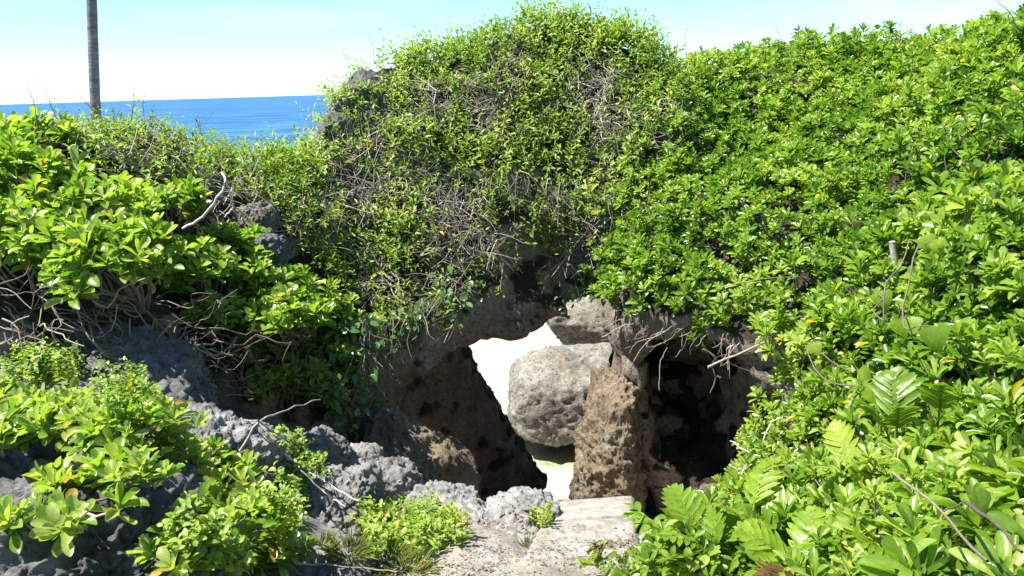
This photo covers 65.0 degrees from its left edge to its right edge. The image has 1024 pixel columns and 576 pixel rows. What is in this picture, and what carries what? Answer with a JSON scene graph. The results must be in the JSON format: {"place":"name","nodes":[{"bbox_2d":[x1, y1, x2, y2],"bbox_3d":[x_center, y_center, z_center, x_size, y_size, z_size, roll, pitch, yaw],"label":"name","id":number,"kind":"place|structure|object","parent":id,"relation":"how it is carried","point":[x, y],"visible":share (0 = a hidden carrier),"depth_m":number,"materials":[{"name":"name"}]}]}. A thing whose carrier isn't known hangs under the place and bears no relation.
{"place":"outdoors","nodes":[
{"label":"outdoors","id":0,"kind":"place"},
{"bbox_2d":[0,95,331,164],"bbox_3d":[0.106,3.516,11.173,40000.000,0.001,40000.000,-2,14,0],"label":"sea","id":1,"kind":"structure","parent":0,"point":[233,117],"depth_m":350.15,"materials":[{"name":"liquid"}]},
{"bbox_2d":[0,360,741,575],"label":"ground","id":2,"kind":"structure","parent":0,"point":[318,527],"depth_m":3.85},
{"bbox_2d":[0,362,79,399],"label":"broadleaf shrub","id":3,"kind":"object","parent":2,"relation":"on","point":[20,388],"visible":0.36,"depth_m":3.87,"materials":[{"name":"green plant"}]},
{"bbox_2d":[0,333,87,387],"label":"weeds","id":4,"kind":"object","parent":2,"relation":"on","point":[52,356],"visible":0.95,"depth_m":3.92,"materials":[{"name":"green plant"}]},
{"bbox_2d":[0,430,93,477],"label":"rock","id":5,"kind":"object","parent":2,"relation":"on","point":[15,462],"visible":0.09,"depth_m":3.13,"materials":[{"name":"stone"}]},
{"bbox_2d":[0,383,80,458],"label":"broadleaf shrub","id":6,"kind":"object","parent":5,"relation":"on","point":[11,408],"visible":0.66,"depth_m":3.12,"materials":[{"name":"green plant"}]},
{"bbox_2d":[0,447,221,575],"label":"rock","id":7,"kind":"object","parent":2,"relation":"on","point":[101,547],"visible":0.35,"depth_m":2.77,"materials":[{"name":"stone"}]},
{"bbox_2d":[0,453,152,557],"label":"broadleaf shrub","id":8,"kind":"object","parent":7,"relation":"on","point":[57,512],"visible":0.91,"depth_m":2.62,"materials":[{"name":"green plant"}]},
{"bbox_2d":[13,374,160,444],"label":"broadleaf shrub","id":9,"kind":"object","parent":7,"relation":"on","point":[69,415],"visible":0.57,"depth_m":3.09,"materials":[{"name":"green plant"}]},
{"bbox_2d":[45,408,194,457],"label":"broadleaf shrub","id":10,"kind":"object","parent":7,"relation":"on","point":[111,434],"visible":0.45,"depth_m":3.01,"materials":[{"name":"green plant"}]},
{"bbox_2d":[72,438,184,491],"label":"broadleaf shrub","id":11,"kind":"object","parent":7,"relation":"on","point":[140,464],"visible":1,"depth_m":2.76,"materials":[{"name":"green plant"}]},
{"bbox_2d":[156,432,230,476],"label":"broadleaf shrub","id":12,"kind":"object","parent":7,"relation":"on","point":[196,458],"visible":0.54,"depth_m":3.19,"materials":[{"name":"green plant"}]},
{"bbox_2d":[89,353,162,416],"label":"weeds","id":13,"kind":"object","parent":2,"relation":"on","point":[113,385],"visible":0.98,"depth_m":3.12,"materials":[{"name":"green plant"}]},
{"bbox_2d":[56,322,218,409],"bbox_3d":[-2.233,0.756,4.600,1.145,0.998,1.166,-5,14,-15],"label":"rock","id":14,"kind":"object","parent":2,"relation":"on","point":[185,381],"visible":0.15,"depth_m":4.54,"materials":[{"name":"stone"}]},
{"bbox_2d":[21,212,197,312],"bbox_3d":[-2.212,-0.092,4.471,0.875,0.666,0.742,-2,14,0],"label":"broadleaf shrub","id":15,"kind":"object","parent":14,"relation":"on","point":[79,252],"visible":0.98,"depth_m":4.33,"materials":[{"name":"green plant"}]},
{"bbox_2d":[0,261,289,405],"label":"bare stems","id":16,"kind":"object","parent":2,"relation":"on","point":[95,321],"visible":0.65,"depth_m":4.63,"materials":[{"name":"brown plant"}]},
{"bbox_2d":[138,557,243,575],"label":"rock","id":17,"kind":"object","parent":2,"relation":"on","point":[215,572],"visible":0.07,"depth_m":2.69,"materials":[{"name":"stone"}]},
{"bbox_2d":[125,518,229,575],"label":"broadleaf shrub","id":18,"kind":"object","parent":17,"relation":"on","point":[166,558],"visible":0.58,"depth_m":2.64,"materials":[{"name":"green plant"}]},
{"bbox_2d":[146,482,283,575],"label":"broadleaf shrub","id":19,"kind":"object","parent":17,"relation":"on","point":[215,491],"visible":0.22,"depth_m":2.94,"materials":[{"name":"green plant"}]},
{"bbox_2d":[157,491,301,575],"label":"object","id":20,"kind":"object","parent":2,"relation":"on","point":[192,534],"visible":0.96,"depth_m":2.63,"materials":[{"name":"green plant"}]},
{"bbox_2d":[172,401,286,495],"bbox_3d":[-1.624,0.898,4.079,0.884,0.548,0.843,-2,14,0],"label":"rock","id":21,"kind":"object","parent":2,"relation":"on","point":[232,427],"visible":0.17,"depth_m":4.09,"materials":[{"name":"grey stone"}]},
{"bbox_2d":[198,449,271,497],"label":"broadleaf shrub","id":22,"kind":"object","parent":2,"relation":"on","point":[240,467],"visible":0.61,"depth_m":3.80,"materials":[{"name":"green plant"}]},
{"bbox_2d":[173,322,383,442],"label":"bare stems","id":23,"kind":"object","parent":2,"relation":"on","point":[261,376],"visible":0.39,"depth_m":5.63,"materials":[{"name":"brown plant"}]},
{"bbox_2d":[259,452,319,547],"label":"weeds","id":24,"kind":"object","parent":2,"relation":"on","point":[290,479],"visible":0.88,"depth_m":2.94,"materials":[{"name":"green plant"}]},
{"bbox_2d":[245,284,335,345],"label":"broadleaf shrub","id":25,"kind":"object","parent":2,"relation":"on","point":[316,309],"visible":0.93,"depth_m":5.57,"materials":[{"name":"green plant"}]},
{"bbox_2d":[298,424,360,467],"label":"rock","id":26,"kind":"object","parent":2,"relation":"on","point":[340,450],"visible":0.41,"depth_m":5.08,"materials":[{"name":"grey stone"}]},
{"bbox_2d":[290,461,386,536],"bbox_3d":[-1.032,1.306,4.502,0.658,0.658,0.801,-2,14,0],"label":"rock","id":27,"kind":"object","parent":2,"relation":"on","point":[364,480],"visible":0.27,"depth_m":4.31,"materials":[{"name":"grey stone"}]},
{"bbox_2d":[296,536,381,575],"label":"rock","id":28,"kind":"object","parent":2,"relation":"on","point":[326,570],"visible":0.34,"depth_m":3.47,"materials":[{"name":"grey stone"}]},
{"bbox_2d":[358,456,423,498],"bbox_3d":[-0.900,1.318,5.461,0.607,0.390,0.514,-2,14,0],"label":"rock","id":29,"kind":"object","parent":2,"relation":"on","point":[402,474],"visible":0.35,"depth_m":5.32,"materials":[{"name":"stone"}]},
{"bbox_2d":[345,489,474,557],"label":"weeds","id":30,"kind":"object","parent":2,"relation":"on","point":[432,526],"visible":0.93,"depth_m":4.07,"materials":[{"name":"green plant"}]},
{"bbox_2d":[360,402,482,497],"bbox_3d":[-0.770,1.556,6.601,1.049,1.280,0.993,-2,14,0],"label":"rock","id":31,"kind":"object","parent":2,"relation":"on","point":[432,453],"visible":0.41,"depth_m":6.28,"materials":[{"name":"brown stone"}]},
{"bbox_2d":[400,479,485,509],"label":"rock","id":32,"kind":"object","parent":2,"relation":"on","point":[462,492],"visible":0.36,"depth_m":5.25,"materials":[{"name":"stone"}]},
{"bbox_2d":[380,504,636,575],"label":"leaf litter","id":33,"kind":"object","parent":2,"relation":"on","point":[595,546],"visible":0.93,"depth_m":3.90,"materials":[{"name":"brown plant"}]},
{"bbox_2d":[478,486,561,545],"bbox_3d":[0.031,1.513,5.071,0.607,0.431,0.745,-2,14,0],"label":"rock","id":34,"kind":"object","parent":2,"relation":"on","point":[520,498],"visible":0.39,"depth_m":4.96,"materials":[{"name":"stone"}]},
{"bbox_2d":[525,496,639,563],"bbox_3d":[0.449,1.642,4.730,0.596,1.041,1.530,0,14,7],"label":"concrete step","id":35,"kind":"object","parent":2,"relation":"on","point":[607,513],"visible":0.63,"depth_m":4.57,"materials":[{"name":"grey concrete"}]},
{"bbox_2d":[629,518,728,575],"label":"broadleaf shrub","id":36,"kind":"object","parent":2,"relation":"on","point":[651,547],"visible":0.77,"depth_m":3.30,"materials":[{"name":"green plant"}]},
{"bbox_2d":[655,483,758,563],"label":"fern","id":37,"kind":"object","parent":2,"relation":"on","point":[719,523],"visible":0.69,"depth_m":3.50,"materials":[{"name":"green plant"}]},
{"bbox_2d":[733,505,848,575],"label":"fern","id":38,"kind":"object","parent":2,"relation":"on","point":[754,536],"visible":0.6,"depth_m":2.96,"materials":[{"name":"green plant"}]},
{"bbox_2d":[743,447,893,573],"bbox_3d":[1.329,1.035,3.449,0.604,0.785,1.200,6,16,27],"label":"broadleaf shrub","id":39,"kind":"object","parent":2,"relation":"on","point":[787,508],"visible":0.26,"depth_m":3.36,"materials":[{"name":"green plant"}]},
{"bbox_2d":[810,419,894,487],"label":"fern","id":40,"kind":"object","parent":39,"relation":"on","point":[839,445],"visible":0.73,"depth_m":3.31,"materials":[{"name":"green plant"}]},
{"bbox_2d":[767,413,1023,575],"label":"broadleaf shrub","id":41,"kind":"object","parent":2,"relation":"on","point":[927,469],"visible":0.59,"depth_m":2.75,"materials":[{"name":"green plant"}]},
{"bbox_2d":[0,20,1023,549],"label":"hill","id":42,"kind":"structure","parent":0,"point":[690,424],"depth_m":7.43,"materials":[{"name":"stone"}]},
{"bbox_2d":[0,104,89,151],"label":"broadleaf shrub","id":43,"kind":"object","parent":42,"relation":"on","point":[15,121],"visible":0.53,"depth_m":5.91,"materials":[{"name":"green plant"}]},
{"bbox_2d":[0,129,103,199],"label":"broadleaf shrub","id":44,"kind":"object","parent":42,"relation":"on","point":[34,159],"visible":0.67,"depth_m":5.06,"materials":[{"name":"green plant"}]},
{"bbox_2d":[0,174,111,297],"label":"broadleaf shrub","id":45,"kind":"object","parent":42,"relation":"on","point":[22,213],"visible":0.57,"depth_m":4.54,"materials":[{"name":"green plant"}]},
{"bbox_2d":[2,163,164,262],"bbox_3d":[-2.735,-0.401,5.151,0.909,0.760,0.968,-13,18,-39],"label":"broadleaf shrub","id":46,"kind":"object","parent":42,"relation":"on","point":[105,195],"visible":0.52,"depth_m":4.98,"materials":[{"name":"green plant"}]},
{"bbox_2d":[86,0,100,126],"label":"palm tree","id":47,"kind":"object","parent":42,"relation":"on","point":[93,50],"visible":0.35,"depth_m":18.13,"materials":[{"name":"grey plant"}]},
{"bbox_2d":[72,387,210,450],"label":"broadleaf shrub","id":48,"kind":"object","parent":42,"relation":"on","point":[162,407],"visible":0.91,"depth_m":3.03,"materials":[{"name":"green plant"}]},
{"bbox_2d":[104,173,213,237],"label":"broadleaf shrub","id":49,"kind":"object","parent":42,"relation":"on","point":[189,189],"visible":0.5,"depth_m":5.67,"materials":[{"name":"green plant"}]},
{"bbox_2d":[28,92,329,268],"bbox_3d":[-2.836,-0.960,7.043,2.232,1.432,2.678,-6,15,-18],"label":"creeper","id":50,"kind":"object","parent":42,"relation":"on","point":[143,130],"visible":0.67,"depth_m":6.53,"materials":[{"name":"green plant"}]},
{"bbox_2d":[136,233,248,301],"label":"broadleaf shrub","id":51,"kind":"object","parent":42,"relation":"on","point":[219,255],"visible":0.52,"depth_m":5.48,"materials":[{"name":"green plant"}]},
{"bbox_2d":[174,287,260,339],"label":"broadleaf shrub","id":52,"kind":"object","parent":42,"relation":"on","point":[204,305],"visible":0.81,"depth_m":5.49,"materials":[{"name":"green plant"}]},
{"bbox_2d":[191,219,270,261],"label":"broadleaf shrub","id":53,"kind":"object","parent":42,"relation":"on","point":[230,234],"visible":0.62,"depth_m":5.89,"materials":[{"name":"green plant"}]},
{"bbox_2d":[205,244,315,302],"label":"broadleaf shrub","id":54,"kind":"object","parent":42,"relation":"on","point":[259,263],"visible":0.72,"depth_m":5.81,"materials":[{"name":"green plant"}]},
{"bbox_2d":[242,362,304,404],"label":"broadleaf shrub","id":55,"kind":"object","parent":42,"relation":"on","point":[277,379],"visible":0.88,"depth_m":5.65,"materials":[{"name":"green plant"}]},
{"bbox_2d":[266,356,338,411],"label":"broadleaf shrub","id":56,"kind":"object","parent":42,"relation":"on","point":[306,371],"visible":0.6,"depth_m":5.91,"materials":[{"name":"green plant"}]},
{"bbox_2d":[315,316,402,441],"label":"creeping vine","id":57,"kind":"object","parent":42,"relation":"on","point":[332,415],"visible":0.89,"depth_m":6.19,"materials":[{"name":"green plant"}]},
{"bbox_2d":[329,67,389,133],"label":"crag","id":58,"kind":"structure","parent":42,"relation":"on","point":[362,74],"depth_m":7.61,"materials":[{"name":"stone"}]},
{"bbox_2d":[368,259,495,356],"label":"creeping vine","id":59,"kind":"object","parent":42,"relation":"on","point":[420,301],"visible":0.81,"depth_m":7.03,"materials":[{"name":"green plant"}]},
{"bbox_2d":[238,0,721,357],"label":"creeper","id":60,"kind":"object","parent":42,"relation":"on","point":[645,44],"visible":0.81,"depth_m":7.50,"materials":[{"name":"green plant"}]},
{"bbox_2d":[487,155,608,286],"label":"creeping vine","id":61,"kind":"object","parent":42,"relation":"on","point":[551,208],"visible":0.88,"depth_m":7.48,"materials":[{"name":"green plant"}]},
{"bbox_2d":[568,367,649,535],"bbox_3d":[0.904,1.741,7.383,0.774,2.050,0.966,-2,14,0],"label":"rock pillar","id":62,"kind":"object","parent":42,"relation":"on","point":[607,444],"visible":0.6,"depth_m":7.01,"materials":[{"name":"brown stone"}]},
{"bbox_2d":[593,183,696,309],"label":"broadleaf shrub","id":63,"kind":"object","parent":42,"relation":"on","point":[638,245],"visible":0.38,"depth_m":6.55,"materials":[{"name":"green plant"}]},
{"bbox_2d":[591,164,704,249],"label":"broadleaf shrub","id":64,"kind":"object","parent":42,"relation":"on","point":[620,200],"visible":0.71,"depth_m":7.07,"materials":[{"name":"green plant"}]},
{"bbox_2d":[588,249,732,504],"bbox_3d":[1.483,1.607,6.694,1.397,4.065,1.117,-7,15,-21],"label":"broadleaf shrub","id":65,"kind":"object","parent":42,"relation":"on","point":[685,288],"visible":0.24,"depth_m":6.12,"materials":[{"name":"green plant"}]},
{"bbox_2d":[630,102,714,187],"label":"broadleaf shrub","id":66,"kind":"object","parent":42,"relation":"on","point":[685,161],"visible":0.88,"depth_m":7.21,"materials":[{"name":"green plant"}]},
{"bbox_2d":[671,59,744,134],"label":"broadleaf shrub","id":67,"kind":"object","parent":42,"relation":"on","point":[710,99],"visible":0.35,"depth_m":7.77,"materials":[{"name":"green plant"}]},
{"bbox_2d":[675,40,758,103],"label":"broadleaf shrub","id":68,"kind":"object","parent":42,"relation":"on","point":[729,74],"visible":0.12,"depth_m":8.30,"materials":[{"name":"green plant"}]},
{"bbox_2d":[678,173,766,275],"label":"broadleaf shrub","id":69,"kind":"object","parent":42,"relation":"on","point":[718,226],"visible":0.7,"depth_m":6.25,"materials":[{"name":"green plant"}]},
{"bbox_2d":[663,467,795,575],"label":"broadleaf shrub","id":70,"kind":"object","parent":42,"relation":"on","point":[743,508],"visible":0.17,"depth_m":3.76,"materials":[{"name":"green plant"}]},
{"bbox_2d":[694,105,783,174],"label":"broadleaf shrub","id":71,"kind":"object","parent":42,"relation":"on","point":[758,139],"visible":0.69,"depth_m":7.31,"materials":[{"name":"green plant"}]},
{"bbox_2d":[697,259,796,491],"bbox_3d":[3.048,1.729,7.027,4.135,4.578,1.071,-12,17,-34],"label":"broadleaf shrub","id":72,"kind":"object","parent":42,"relation":"on","point":[779,299],"visible":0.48,"depth_m":5.55,"materials":[{"name":"green plant"}]},
{"bbox_2d":[693,384,826,508],"bbox_3d":[3.387,2.230,6.113,5.442,4.184,3.563,-2,14,0],"label":"broadleaf shrub","id":73,"kind":"object","parent":42,"relation":"on","point":[770,447],"visible":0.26,"depth_m":4.57,"materials":[{"name":"green plant"}]},
{"bbox_2d":[712,457,808,524],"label":"fern","id":74,"kind":"object","parent":42,"relation":"on","point":[756,484],"visible":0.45,"depth_m":3.59,"materials":[{"name":"green plant"}]},
{"bbox_2d":[701,138,834,219],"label":"broadleaf shrub","id":75,"kind":"object","parent":42,"relation":"on","point":[754,182],"visible":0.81,"depth_m":6.48,"materials":[{"name":"green plant"}]},
{"bbox_2d":[720,202,832,294],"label":"broadleaf shrub","id":76,"kind":"object","parent":42,"relation":"on","point":[748,255],"visible":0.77,"depth_m":5.76,"materials":[{"name":"green plant"}]},
{"bbox_2d":[721,34,844,89],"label":"broadleaf shrub","id":77,"kind":"object","parent":42,"relation":"on","point":[761,66],"visible":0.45,"depth_m":8.34,"materials":[{"name":"green plant"}]},
{"bbox_2d":[731,63,868,139],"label":"broadleaf shrub","id":78,"kind":"object","parent":42,"relation":"on","point":[768,103],"visible":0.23,"depth_m":7.80,"materials":[{"name":"green plant"}]},
{"bbox_2d":[753,308,857,448],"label":"broadleaf shrub","id":79,"kind":"object","parent":42,"relation":"on","point":[812,379],"visible":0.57,"depth_m":4.84,"materials":[{"name":"green plant"}]},
{"bbox_2d":[735,19,909,95],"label":"broadleaf shrub","id":80,"kind":"object","parent":42,"relation":"on","point":[854,53],"visible":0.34,"depth_m":8.22,"materials":[{"name":"green plant"}]},
{"bbox_2d":[781,209,868,329],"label":"broadleaf shrub","id":81,"kind":"object","parent":42,"relation":"on","point":[830,260],"visible":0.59,"depth_m":5.36,"materials":[{"name":"green plant"}]},
{"bbox_2d":[769,116,890,236],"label":"broadleaf shrub","id":82,"kind":"object","parent":42,"relation":"on","point":[833,176],"visible":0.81,"depth_m":5.95,"materials":[{"name":"green plant"}]},
{"bbox_2d":[776,82,890,164],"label":"broadleaf shrub","id":83,"kind":"object","parent":42,"relation":"on","point":[805,125],"visible":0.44,"depth_m":6.87,"materials":[{"name":"green plant"}]},
{"bbox_2d":[794,277,882,382],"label":"broadleaf shrub","id":84,"kind":"object","parent":42,"relation":"on","point":[851,315],"visible":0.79,"depth_m":4.66,"materials":[{"name":"green plant"}]},
{"bbox_2d":[788,367,924,490],"bbox_3d":[1.624,0.765,3.790,0.620,0.789,1.179,1,14,13],"label":"broadleaf shrub","id":85,"kind":"object","parent":42,"relation":"on","point":[850,412],"visible":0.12,"depth_m":3.79,"materials":[{"name":"green plant"}]},
{"bbox_2d":[855,365,922,447],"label":"fern","id":86,"kind":"object","parent":85,"relation":"on","point":[895,394],"visible":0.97,"depth_m":3.33,"materials":[{"name":"green plant"}]},
{"bbox_2d":[840,206,934,313],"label":"broadleaf shrub","id":87,"kind":"object","parent":42,"relation":"on","point":[885,227],"visible":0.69,"depth_m":4.75,"materials":[{"name":"green plant"}]},
{"bbox_2d":[842,112,976,229],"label":"broadleaf shrub","id":88,"kind":"object","parent":42,"relation":"on","point":[901,145],"visible":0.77,"depth_m":5.40,"materials":[{"name":"green plant"}]},
{"bbox_2d":[850,31,977,137],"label":"broadleaf shrub","id":89,"kind":"object","parent":42,"relation":"on","point":[885,87],"visible":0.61,"depth_m":6.67,"materials":[{"name":"green plant"}]},
{"bbox_2d":[844,254,1013,399],"bbox_3d":[2.064,0.249,4.031,0.645,0.821,1.038,-2,14,0],"label":"broadleaf shrub","id":90,"kind":"object","parent":42,"relation":"on","point":[888,342],"visible":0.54,"depth_m":3.98,"materials":[{"name":"green plant"}]},
{"bbox_2d":[869,233,949,352],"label":"heart leaved vine","id":91,"kind":"object","parent":90,"relation":"attached to","point":[934,338],"visible":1,"depth_m":3.78,"materials":[{"name":"green plant"}]},
{"bbox_2d":[882,22,983,80],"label":"broadleaf shrub","id":92,"kind":"object","parent":42,"relation":"on","point":[917,40],"visible":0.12,"depth_m":7.91,"materials":[{"name":"green plant"}]},
{"bbox_2d":[856,434,1023,575],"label":"broadleaf shrub","id":93,"kind":"object","parent":42,"relation":"on","point":[920,554],"visible":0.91,"depth_m":2.24,"materials":[{"name":"green plant"}]},
{"bbox_2d":[899,3,1023,135],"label":"broadleaf shrub","id":94,"kind":"object","parent":42,"relation":"on","point":[988,73],"visible":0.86,"depth_m":5.95,"materials":[{"name":"green plant"}]},
{"bbox_2d":[901,158,1023,285],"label":"broadleaf shrub","id":95,"kind":"object","parent":42,"relation":"on","point":[956,204],"visible":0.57,"depth_m":4.42,"materials":[{"name":"green plant"}]},
{"bbox_2d":[904,308,1023,458],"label":"broadleaf shrub","id":96,"kind":"object","parent":42,"relation":"on","point":[967,335],"visible":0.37,"depth_m":3.35,"materials":[{"name":"green plant"}]},
{"bbox_2d":[921,97,1023,206],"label":"broadleaf shrub","id":97,"kind":"object","parent":42,"relation":"on","point":[1008,131],"visible":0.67,"depth_m":4.84,"materials":[{"name":"green plant"}]},
{"bbox_2d":[938,177,1023,314],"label":"broadleaf shrub","id":98,"kind":"object","parent":42,"relation":"on","point":[957,245],"visible":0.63,"depth_m":3.86,"materials":[{"name":"green plant"}]},
{"bbox_2d":[945,320,1023,495],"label":"broadleaf shrub","id":99,"kind":"object","parent":42,"relation":"on","point":[983,415],"visible":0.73,"depth_m":2.76,"materials":[{"name":"green plant"}]},
{"bbox_2d":[974,246,1023,335],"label":"broadleaf shrub","id":100,"kind":"object","parent":42,"relation":"on","point":[1001,263],"visible":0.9,"depth_m":3.44,"materials":[{"name":"green plant"}]},
{"bbox_2d":[0,0,1023,104],"label":"sky","id":101,"kind":"structure","parent":0,"point":[170,49],"materials":[{"name":"white"}]},
{"bbox_2d":[469,323,575,502],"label":"beach","id":102,"kind":"structure","parent":0,"point":[495,358],"depth_m":15.18,"materials":[{"name":"white sand"}]},
{"bbox_2d":[506,342,611,446],"bbox_3d":[1.007,1.703,12.461,2.208,1.557,1.756,-2,14,0],"label":"boulder","id":103,"kind":"object","parent":102,"relation":"on","point":[547,391],"visible":0.6,"depth_m":11.79,"materials":[{"name":"stone"}]},
{"bbox_2d":[546,297,608,344],"bbox_3d":[1.672,0.516,14.156,2.492,1.338,2.252,-2,14,0],"label":"boulder","id":104,"kind":"object","parent":103,"relation":"on","point":[582,324],"visible":0.19,"depth_m":13.26,"materials":[{"name":"stone"}]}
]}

